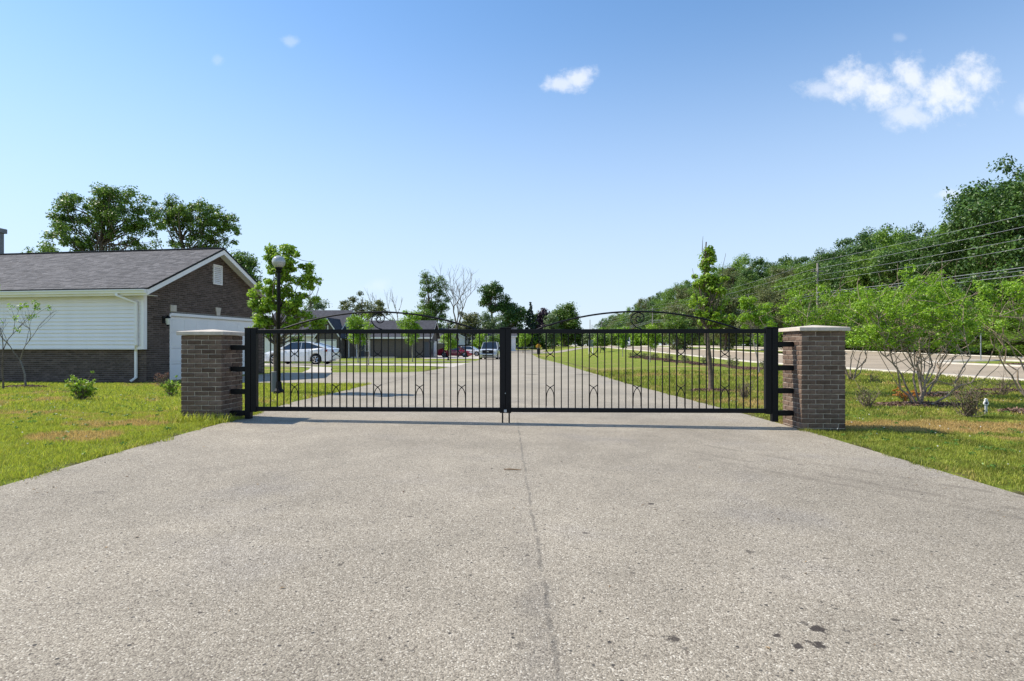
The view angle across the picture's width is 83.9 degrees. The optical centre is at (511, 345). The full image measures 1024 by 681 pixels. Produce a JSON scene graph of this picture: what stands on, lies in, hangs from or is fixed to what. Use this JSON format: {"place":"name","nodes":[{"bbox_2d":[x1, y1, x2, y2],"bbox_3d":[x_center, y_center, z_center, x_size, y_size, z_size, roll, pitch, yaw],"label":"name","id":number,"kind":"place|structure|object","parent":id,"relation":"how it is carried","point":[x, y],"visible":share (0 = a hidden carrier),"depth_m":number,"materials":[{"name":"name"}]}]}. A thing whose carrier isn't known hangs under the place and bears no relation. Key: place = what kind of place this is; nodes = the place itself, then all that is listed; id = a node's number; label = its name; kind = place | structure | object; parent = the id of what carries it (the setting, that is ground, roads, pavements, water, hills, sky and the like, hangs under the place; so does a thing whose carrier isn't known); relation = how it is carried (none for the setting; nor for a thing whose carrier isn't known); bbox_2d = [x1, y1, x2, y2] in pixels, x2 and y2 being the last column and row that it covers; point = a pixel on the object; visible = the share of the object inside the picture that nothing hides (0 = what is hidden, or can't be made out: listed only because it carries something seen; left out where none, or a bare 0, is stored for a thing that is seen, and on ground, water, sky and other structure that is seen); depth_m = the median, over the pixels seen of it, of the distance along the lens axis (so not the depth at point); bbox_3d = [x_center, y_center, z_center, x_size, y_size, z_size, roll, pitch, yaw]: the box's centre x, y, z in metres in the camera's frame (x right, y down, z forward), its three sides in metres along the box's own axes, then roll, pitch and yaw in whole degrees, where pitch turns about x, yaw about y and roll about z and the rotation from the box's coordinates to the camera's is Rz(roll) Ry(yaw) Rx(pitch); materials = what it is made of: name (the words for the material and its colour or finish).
{"place":"outdoors","nodes":[
{"label":"outdoors","id":0,"kind":"place"},
{"bbox_2d":[0,381,371,485],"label":"grass","id":1,"kind":"structure","parent":0,"point":[71,415],"depth_m":8.21,"materials":[{"name":"green plant"}]},
{"bbox_2d":[242,371,429,384],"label":"garage driveway","id":2,"kind":"structure","parent":0,"point":[377,377],"depth_m":20.83,"materials":[{"name":"concrete"}]},
{"bbox_2d":[265,363,466,366],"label":"neighbour driveway","id":3,"kind":"structure","parent":0,"point":[448,364],"depth_m":36.83,"materials":[{"name":"concrete"}]},
{"bbox_2d":[265,342,338,363],"bbox_3d":[-13.943,0.506,37.896,4.900,1.490,2.040,0,0,7],"label":"parked car","id":4,"kind":"object","parent":3,"relation":"on","point":[294,347],"visible":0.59,"depth_m":37.04,"materials":[{"name":"white metal"}]},
{"bbox_2d":[0,345,1023,495],"bbox_3d":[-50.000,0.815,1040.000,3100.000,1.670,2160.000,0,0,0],"label":"lawn ground","id":5,"kind":"structure","parent":0,"point":[593,363],"depth_m":30.33,"materials":[{"name":"green plant"}]},
{"bbox_2d":[0,299,50,388],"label":"sapling","id":6,"kind":"object","parent":5,"relation":"on","point":[30,315],"visible":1,"depth_m":15.16,"materials":[{"name":"green plant"}]},
{"bbox_2d":[0,308,56,385],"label":"sapling","id":7,"kind":"object","parent":5,"relation":"on","point":[25,383],"visible":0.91,"depth_m":15.80,"materials":[{"name":"brown plant"}]},
{"bbox_2d":[64,371,99,399],"bbox_3d":[-8.745,0.826,11.608,0.592,0.643,0.618,0,0,0],"label":"leafy shrub","id":8,"kind":"object","parent":5,"relation":"on","point":[82,393],"visible":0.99,"depth_m":11.54,"materials":[{"name":"green plant"}]},
{"bbox_2d":[36,181,168,251],"bbox_3d":[-29.942,-5.253,42.147,8.512,13.441,4.910,0,0,-12],"label":"shade tree","id":9,"kind":"object","parent":5,"relation":"on","point":[105,215],"visible":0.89,"depth_m":41.62,"materials":[{"name":"green plant"}]},
{"bbox_2d":[0,247,273,382],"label":"brick garage","id":10,"kind":"structure","parent":5,"relation":"on","point":[122,315],"depth_m":18.85,"materials":[{"name":"brick"}]},
{"bbox_2d":[171,316,253,379],"bbox_3d":[-11.254,0.150,21.690,0.053,2.300,4.830,0,0,9],"label":"garage door","id":11,"kind":"structure","parent":10,"relation":"in","point":[178,323],"depth_m":20.23,"materials":[{"name":"white paint"}]},
{"bbox_2d":[160,375,181,396],"bbox_3d":[-7.475,0.910,12.495,0.491,0.507,0.502,0,0,0],"label":"leafy shrub","id":12,"kind":"object","parent":5,"relation":"on","point":[169,385],"visible":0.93,"depth_m":12.48,"materials":[{"name":"green plant"}]},
{"bbox_2d":[145,193,241,249],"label":"shade tree","id":13,"kind":"object","parent":5,"relation":"on","point":[181,212],"visible":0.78,"depth_m":45.50,"materials":[{"name":"green plant"}]},
{"bbox_2d":[158,411,235,425],"bbox_3d":[-4.420,1.020,8.010,1.017,0.177,0.676,0,0,0],"label":"grass tuft","id":14,"kind":"object","parent":5,"relation":"on","point":[207,417],"visible":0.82,"depth_m":8.08,"materials":[{"name":"green plant"}]},
{"bbox_2d":[176,329,244,420],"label":"brick pillar","id":15,"kind":"structure","parent":5,"relation":"on","point":[209,378],"depth_m":8.28,"materials":[{"name":"brick"}]},
{"bbox_2d":[230,328,252,418],"bbox_3d":[-4.030,0.426,8.502,0.308,1.378,0.104,0,0,2],"label":"gate post","id":16,"kind":"object","parent":15,"relation":"attached to","point":[247,413],"visible":0.88,"depth_m":8.45,"materials":[{"name":"black metal"}]},
{"bbox_2d":[250,311,504,422],"bbox_3d":[-1.996,0.313,8.424,3.814,1.634,0.106,0,0,2],"label":"gate leaf","id":17,"kind":"object","parent":16,"relation":"attached to","point":[255,333],"visible":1,"depth_m":8.42,"materials":[{"name":"black metal"}]},
{"bbox_2d":[229,249,263,281],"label":"shade tree","id":18,"kind":"object","parent":5,"relation":"on","point":[248,264],"visible":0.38,"depth_m":59.75,"materials":[{"name":"green plant"}]},
{"bbox_2d":[272,255,285,394],"bbox_3d":[-5.483,-0.470,13.400,0.304,3.280,0.304,0,0,0],"label":"lamp post","id":19,"kind":"object","parent":5,"relation":"on","point":[278,262],"visible":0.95,"depth_m":13.36,"materials":[{"name":"black metal"}]},
{"bbox_2d":[246,242,327,370],"bbox_3d":[-5.513,-0.613,13.930,2.140,3.829,1.115,0,0,0],"label":"young tree","id":20,"kind":"object","parent":5,"relation":"on","point":[292,305],"visible":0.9,"depth_m":13.80,"materials":[{"name":"green plant"}]},
{"bbox_2d":[300,285,329,309],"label":"shade tree","id":21,"kind":"object","parent":5,"relation":"on","point":[318,306],"visible":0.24,"depth_m":84.62,"materials":[{"name":"green plant"}]},
{"bbox_2d":[264,310,440,357],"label":"brick house","id":22,"kind":"structure","parent":5,"relation":"on","point":[336,322],"depth_m":72.00,"materials":[{"name":"white paint"}]},
{"bbox_2d":[346,313,371,362],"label":"young tree","id":23,"kind":"object","parent":5,"relation":"on","point":[354,322],"visible":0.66,"depth_m":41.64,"materials":[{"name":"green plant"}]},
{"bbox_2d":[338,291,390,319],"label":"shade tree","id":24,"kind":"object","parent":5,"relation":"on","point":[369,306],"visible":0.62,"depth_m":104.31,"materials":[{"name":"green plant"}]},
{"bbox_2d":[396,310,422,361],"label":"young tree","id":25,"kind":"object","parent":5,"relation":"on","point":[407,323],"visible":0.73,"depth_m":45.74,"materials":[{"name":"green plant"}]},
{"bbox_2d":[417,269,450,327],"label":"shade tree","id":26,"kind":"object","parent":5,"relation":"on","point":[436,306],"visible":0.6,"depth_m":119.50,"materials":[{"name":"green plant"}]},
{"bbox_2d":[440,334,458,358],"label":"young tree","id":27,"kind":"object","parent":5,"relation":"on","point":[453,345],"visible":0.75,"depth_m":65.79,"materials":[{"name":"green plant"}]},
{"bbox_2d":[422,264,479,328],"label":"dead tree","id":28,"kind":"object","parent":5,"relation":"on","point":[459,298],"visible":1,"depth_m":114.31,"materials":[{"name":"grey plant"}]},
{"bbox_2d":[424,355,483,358],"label":"parking apron","id":29,"kind":"object","parent":5,"relation":"on","point":[461,357],"visible":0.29,"depth_m":73.98,"materials":[{"name":"concrete"}]},
{"bbox_2d":[438,346,473,356],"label":"parked car","id":30,"kind":"object","parent":29,"relation":"on","point":[454,352],"visible":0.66,"depth_m":76.69,"materials":[{"name":"red metal"}]},
{"bbox_2d":[452,311,484,345],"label":"shade tree","id":31,"kind":"object","parent":5,"relation":"on","point":[474,321],"visible":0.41,"depth_m":123.59,"materials":[{"name":"green plant"}]},
{"bbox_2d":[458,327,516,350],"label":"building","id":32,"kind":"structure","parent":5,"relation":"on","point":[461,341],"depth_m":125.06,"materials":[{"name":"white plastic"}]},
{"bbox_2d":[476,280,503,322],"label":"shade tree","id":33,"kind":"object","parent":5,"relation":"on","point":[489,292],"visible":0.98,"depth_m":148.85,"materials":[{"name":"green plant"}]},
{"bbox_2d":[479,310,506,328],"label":"shade tree","id":34,"kind":"object","parent":5,"relation":"on","point":[488,319],"visible":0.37,"depth_m":129.15,"materials":[{"name":"green plant"}]},
{"bbox_2d":[0,350,1023,680],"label":"drive","id":35,"kind":"structure","parent":5,"relation":"on","point":[438,546],"depth_m":3.22,"materials":[{"name":"concrete"}]},
{"bbox_2d":[478,342,499,358],"bbox_3d":[-2.366,0.579,63.500,2.540,1.930,6.000,0,0,4],"label":"pickup truck","id":36,"kind":"object","parent":35,"relation":"on","point":[496,350],"visible":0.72,"depth_m":61.28,"materials":[{"name":"silver metal"}]},
{"bbox_2d":[495,293,528,333],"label":"shade tree","id":37,"kind":"object","parent":5,"relation":"on","point":[513,313],"visible":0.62,"depth_m":148.52,"materials":[{"name":"green plant"}]},
{"bbox_2d":[525,302,537,348],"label":"conifer","id":38,"kind":"object","parent":5,"relation":"on","point":[530,324],"visible":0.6,"depth_m":149.22,"materials":[{"name":"green plant"}]},
{"bbox_2d":[536,308,550,348],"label":"shade tree","id":39,"kind":"object","parent":5,"relation":"on","point":[541,314],"visible":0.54,"depth_m":149.19,"materials":[{"name":"purple plant"}]},
{"bbox_2d":[542,313,559,348],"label":"shade tree","id":40,"kind":"object","parent":5,"relation":"on","point":[550,336],"visible":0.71,"depth_m":139.36,"materials":[{"name":"green plant"}]},
{"bbox_2d":[549,301,583,346],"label":"shade tree","id":41,"kind":"object","parent":5,"relation":"on","point":[561,313],"visible":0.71,"depth_m":158.89,"materials":[{"name":"green plant"}]},
{"bbox_2d":[591,333,610,352],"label":"young tree","id":42,"kind":"object","parent":5,"relation":"on","point":[601,338],"visible":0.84,"depth_m":77.76,"materials":[{"name":"green plant"}]},
{"bbox_2d":[614,326,630,356],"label":"young tree","id":43,"kind":"object","parent":5,"relation":"on","point":[622,339],"visible":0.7,"depth_m":59.77,"materials":[{"name":"green plant"}]},
{"bbox_2d":[639,323,663,361],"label":"young tree","id":44,"kind":"object","parent":5,"relation":"on","point":[652,339],"visible":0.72,"depth_m":42.77,"materials":[{"name":"green plant"}]},
{"bbox_2d":[640,302,662,344],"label":"woodland tree","id":45,"kind":"object","parent":5,"relation":"on","point":[647,317],"visible":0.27,"depth_m":162.60,"materials":[{"name":"green plant"}]},
{"bbox_2d":[646,300,679,344],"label":"woodland tree","id":46,"kind":"object","parent":5,"relation":"on","point":[659,325],"visible":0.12,"depth_m":155.85,"materials":[{"name":"green plant"}]},
{"bbox_2d":[660,286,693,317],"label":"woodland tree","id":47,"kind":"object","parent":5,"relation":"on","point":[682,294],"visible":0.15,"depth_m":137.98,"materials":[{"name":"green plant"}]},
{"bbox_2d":[663,308,696,364],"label":"young tree","id":48,"kind":"object","parent":5,"relation":"on","point":[678,323],"visible":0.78,"depth_m":36.31,"materials":[{"name":"green plant"}]},
{"bbox_2d":[660,304,705,349],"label":"shade tree","id":49,"kind":"object","parent":5,"relation":"on","point":[687,312],"visible":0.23,"depth_m":77.22,"materials":[{"name":"green plant"}]},
{"bbox_2d":[686,240,736,389],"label":"young tree","id":50,"kind":"object","parent":5,"relation":"on","point":[709,286],"visible":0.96,"depth_m":14.82,"materials":[{"name":"green plant"}]},
{"bbox_2d":[695,265,756,341],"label":"woodland tree","id":51,"kind":"object","parent":5,"relation":"on","point":[728,271],"visible":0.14,"depth_m":105.86,"materials":[{"name":"green plant"}]},
{"bbox_2d":[709,294,745,350],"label":"shade tree","id":52,"kind":"object","parent":5,"relation":"on","point":[729,309],"visible":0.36,"depth_m":65.36,"materials":[{"name":"green plant"}]},
{"bbox_2d":[725,268,762,343],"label":"woodland tree","id":53,"kind":"object","parent":5,"relation":"on","point":[744,273],"visible":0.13,"depth_m":99.38,"materials":[{"name":"green plant"}]},
{"bbox_2d":[724,253,763,306],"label":"woodland tree","id":54,"kind":"object","parent":5,"relation":"on","point":[744,260],"visible":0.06,"depth_m":115.33,"materials":[{"name":"green plant"}]},
{"bbox_2d":[729,273,776,346],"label":"woodland tree","id":55,"kind":"object","parent":5,"relation":"on","point":[745,291],"visible":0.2,"depth_m":95.37,"materials":[{"name":"green plant"}]},
{"bbox_2d":[736,295,777,371],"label":"young tree","id":56,"kind":"object","parent":5,"relation":"on","point":[745,304],"visible":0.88,"depth_m":24.84,"materials":[{"name":"green plant"}]},
{"bbox_2d":[748,257,771,279],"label":"woodland tree","id":57,"kind":"object","parent":5,"relation":"on","point":[761,262],"visible":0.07,"depth_m":108.09,"materials":[{"name":"green plant"}]},
{"bbox_2d":[734,283,804,349],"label":"shade tree","id":58,"kind":"object","parent":5,"relation":"on","point":[764,296],"visible":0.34,"depth_m":56.13,"materials":[{"name":"green plant"}]},
{"bbox_2d":[746,266,798,316],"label":"woodland tree","id":59,"kind":"object","parent":5,"relation":"on","point":[781,272],"visible":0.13,"depth_m":87.20,"materials":[{"name":"green plant"}]},
{"bbox_2d":[763,253,794,302],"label":"woodland tree","id":60,"kind":"object","parent":5,"relation":"on","point":[780,260],"visible":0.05,"depth_m":101.91,"materials":[{"name":"green plant"}]},
{"bbox_2d":[766,256,815,279],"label":"woodland tree","id":61,"kind":"object","parent":5,"relation":"on","point":[770,273],"visible":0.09,"depth_m":97.06,"materials":[{"name":"green plant"}]},
{"bbox_2d":[770,263,821,312],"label":"woodland tree","id":62,"kind":"object","parent":5,"relation":"on","point":[800,269],"visible":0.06,"depth_m":83.00,"materials":[{"name":"green plant"}]},
{"bbox_2d":[782,247,831,309],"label":"woodland tree","id":63,"kind":"object","parent":5,"relation":"on","point":[803,259],"visible":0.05,"depth_m":88.85,"materials":[{"name":"green plant"}]},
{"bbox_2d":[781,259,836,334],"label":"woodland tree","id":64,"kind":"object","parent":5,"relation":"on","point":[813,266],"visible":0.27,"depth_m":76.92,"materials":[{"name":"green plant"}]},
{"bbox_2d":[751,274,868,347],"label":"multi stem tree","id":65,"kind":"object","parent":5,"relation":"on","point":[822,318],"visible":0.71,"depth_m":13.96,"materials":[{"name":"green plant"}]},
{"bbox_2d":[778,325,849,430],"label":"brick pillar","id":66,"kind":"structure","parent":5,"relation":"on","point":[814,356],"depth_m":7.95,"materials":[{"name":"brick"}]},
{"bbox_2d":[770,327,793,421],"bbox_3d":[3.889,0.418,8.220,0.308,1.363,0.104,0,0,2],"label":"gate post","id":67,"kind":"object","parent":66,"relation":"attached to","point":[776,390],"visible":0.95,"depth_m":8.18,"materials":[{"name":"black metal"}]},
{"bbox_2d":[505,311,771,422],"bbox_3d":[1.828,0.313,8.288,3.859,1.634,0.106,0,0,2],"label":"gate leaf","id":68,"kind":"object","parent":67,"relation":"attached to","point":[767,332],"visible":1,"depth_m":8.27,"materials":[{"name":"black metal"}]},
{"bbox_2d":[605,347,1023,380],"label":"kerb","id":69,"kind":"structure","parent":5,"relation":"on","point":[973,376],"depth_m":26.21,"materials":[{"name":"concrete"}]},
{"bbox_2d":[797,256,875,327],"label":"woodland tree","id":70,"kind":"object","parent":5,"relation":"on","point":[829,284],"visible":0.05,"depth_m":71.69,"materials":[{"name":"green plant"}]},
{"bbox_2d":[804,245,896,349],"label":"woodland tree","id":71,"kind":"object","parent":5,"relation":"on","point":[839,274],"visible":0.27,"depth_m":67.62,"materials":[{"name":"green plant"}]},
{"bbox_2d":[819,226,882,347],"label":"woodland tree","id":72,"kind":"object","parent":5,"relation":"on","point":[846,241],"visible":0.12,"depth_m":78.58,"materials":[{"name":"green plant"}]},
{"bbox_2d":[804,289,906,380],"bbox_3d":[11.387,-0.353,18.980,3.487,3.193,1.855,0,0,0],"label":"multi stem tree","id":73,"kind":"object","parent":5,"relation":"on","point":[864,361],"visible":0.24,"depth_m":18.87,"materials":[{"name":"green plant"}]},
{"bbox_2d":[698,346,1023,359],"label":"street far lane","id":74,"kind":"structure","parent":5,"relation":"on","point":[906,355],"depth_m":45.91,"materials":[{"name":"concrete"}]},
{"bbox_2d":[853,378,884,406],"bbox_3d":[6.822,0.908,10.943,0.586,0.623,0.577,0,0,37],"label":"bare shrub","id":75,"kind":"object","parent":5,"relation":"on","point":[867,399],"visible":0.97,"depth_m":10.94,"materials":[{"name":"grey plant"}]},
{"bbox_2d":[830,223,922,276],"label":"woodland tree","id":76,"kind":"object","parent":5,"relation":"on","point":[858,248],"visible":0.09,"depth_m":72.95,"materials":[{"name":"green plant"}]},
{"bbox_2d":[839,226,919,350],"bbox_3d":[41.760,-6.132,62.399,10.073,13.863,9.936,0,0,-39],"label":"woodland tree","id":77,"kind":"object","parent":5,"relation":"on","point":[883,235],"visible":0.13,"depth_m":62.82,"materials":[{"name":"green plant"}]},
{"bbox_2d":[840,228,921,348],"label":"woodland tree","id":78,"kind":"object","parent":5,"relation":"on","point":[902,233],"visible":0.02,"depth_m":70.23,"materials":[{"name":"green plant"}]},
{"bbox_2d":[845,354,966,361],"bbox_3d":[27.000,0.913,42.050,4.800,0.265,14.900,0,0,0],"label":"median opening","id":79,"kind":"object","parent":5,"relation":"on","point":[869,357],"visible":0.4,"depth_m":41.25,"materials":[{"name":"concrete"}]},
{"bbox_2d":[876,220,948,335],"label":"woodland tree","id":80,"kind":"object","parent":5,"relation":"on","point":[919,229],"visible":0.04,"depth_m":65.42,"materials":[{"name":"green plant"}]},
{"bbox_2d":[866,236,959,351],"bbox_3d":[41.590,-5.177,57.943,9.758,12.016,9.323,0,0,7],"label":"woodland tree","id":81,"kind":"object","parent":5,"relation":"on","point":[896,258],"visible":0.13,"depth_m":58.20,"materials":[{"name":"green plant"}]},
{"bbox_2d":[873,400,964,407],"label":"mulch","id":82,"kind":"object","parent":5,"relation":"on","point":[928,402],"visible":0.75,"depth_m":11.22,"materials":[{"name":"brown plant"}]},
{"bbox_2d":[842,264,995,404],"bbox_3d":[8.061,-0.232,11.284,2.853,2.969,1.529,0,0,0],"label":"multi stem tree","id":83,"kind":"object","parent":82,"relation":"on","point":[939,302],"visible":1,"depth_m":11.28,"materials":[{"name":"green plant"}]},
{"bbox_2d":[859,261,995,382],"bbox_3d":[12.737,-0.656,17.642,4.183,3.811,2.003,0,0,0],"label":"multi stem tree","id":84,"kind":"object","parent":5,"relation":"on","point":[934,281],"visible":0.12,"depth_m":17.47,"materials":[{"name":"green plant"}]},
{"bbox_2d":[892,239,974,351],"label":"woodland tree","id":85,"kind":"object","parent":5,"relation":"on","point":[928,248],"visible":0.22,"depth_m":53.29,"materials":[{"name":"green plant"}]},
{"bbox_2d":[897,320,979,353],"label":"woodland tree","id":86,"kind":"object","parent":5,"relation":"on","point":[932,339],"visible":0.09,"depth_m":51.00,"materials":[{"name":"green plant"}]},
{"bbox_2d":[918,197,971,351],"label":"woodland tree","id":87,"kind":"object","parent":5,"relation":"on","point":[940,230],"visible":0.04,"depth_m":60.09,"materials":[{"name":"green plant"}]},
{"bbox_2d":[910,309,997,354],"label":"woodland tree","id":88,"kind":"object","parent":5,"relation":"on","point":[977,339],"visible":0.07,"depth_m":48.38,"materials":[{"name":"green plant"}]},
{"bbox_2d":[933,378,999,416],"bbox_3d":[7.579,0.873,9.416,0.862,0.691,0.704,0,0,12],"label":"bare shrub","id":89,"kind":"object","parent":5,"relation":"on","point":[969,409],"visible":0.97,"depth_m":9.38,"materials":[{"name":"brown plant"}]},
{"bbox_2d":[920,195,1023,354],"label":"woodland tree","id":90,"kind":"object","parent":5,"relation":"on","point":[941,239],"visible":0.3,"depth_m":50.61,"materials":[{"name":"green plant"}]},
{"bbox_2d":[942,153,1023,334],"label":"woodland tree","id":91,"kind":"object","parent":5,"relation":"on","point":[976,191],"visible":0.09,"depth_m":52.70,"materials":[{"name":"green plant"}]},
{"bbox_2d":[948,172,1023,355],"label":"woodland tree","id":92,"kind":"object","parent":5,"relation":"on","point":[1015,203],"visible":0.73,"depth_m":45.69,"materials":[{"name":"green plant"}]},
{"bbox_2d":[956,275,1023,395],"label":"multi stem tree","id":93,"kind":"object","parent":5,"relation":"on","point":[1010,288],"visible":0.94,"depth_m":12.20,"materials":[{"name":"green plant"}]},
{"bbox_2d":[960,317,1023,355],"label":"woodland tree","id":94,"kind":"object","parent":5,"relation":"on","point":[986,342],"visible":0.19,"depth_m":44.58,"materials":[{"name":"green plant"}]},
{"bbox_2d":[981,305,1023,355],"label":"woodland tree","id":95,"kind":"object","parent":5,"relation":"on","point":[1009,349],"visible":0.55,"depth_m":41.80,"materials":[{"name":"green plant"}]},
{"bbox_2d":[989,372,1015,394],"bbox_3d":[11.649,0.871,13.580,0.595,0.695,0.458,0,0,0],"label":"bare shrub","id":96,"kind":"object","parent":5,"relation":"on","point":[1003,391],"visible":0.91,"depth_m":13.52,"materials":[{"name":"brown plant"}]},
{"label":"soil","id":97,"kind":"structure","parent":5,"relation":"on","visible":0},
{"bbox_2d":[870,272,1011,394],"bbox_3d":[9.852,-0.222,13.318,3.040,2.947,1.601,0,0,0],"label":"multi stem tree","id":98,"kind":"object","parent":97,"relation":"on","point":[939,367],"visible":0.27,"depth_m":13.20,"materials":[{"name":"green plant"}]},
{"bbox_2d":[0,0,1023,344],"label":"sky","id":99,"kind":"structure","parent":0,"point":[586,153],"materials":[{"name":"blue"}]},
{"bbox_2d":[559,345,1023,377],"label":"road","id":100,"kind":"structure","parent":0,"point":[986,370],"depth_m":31.43,"materials":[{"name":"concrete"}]},
{"bbox_2d":[585,369,1023,491],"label":"grass","id":101,"kind":"structure","parent":0,"point":[997,425],"depth_m":9.05,"materials":[{"name":"green plant"}]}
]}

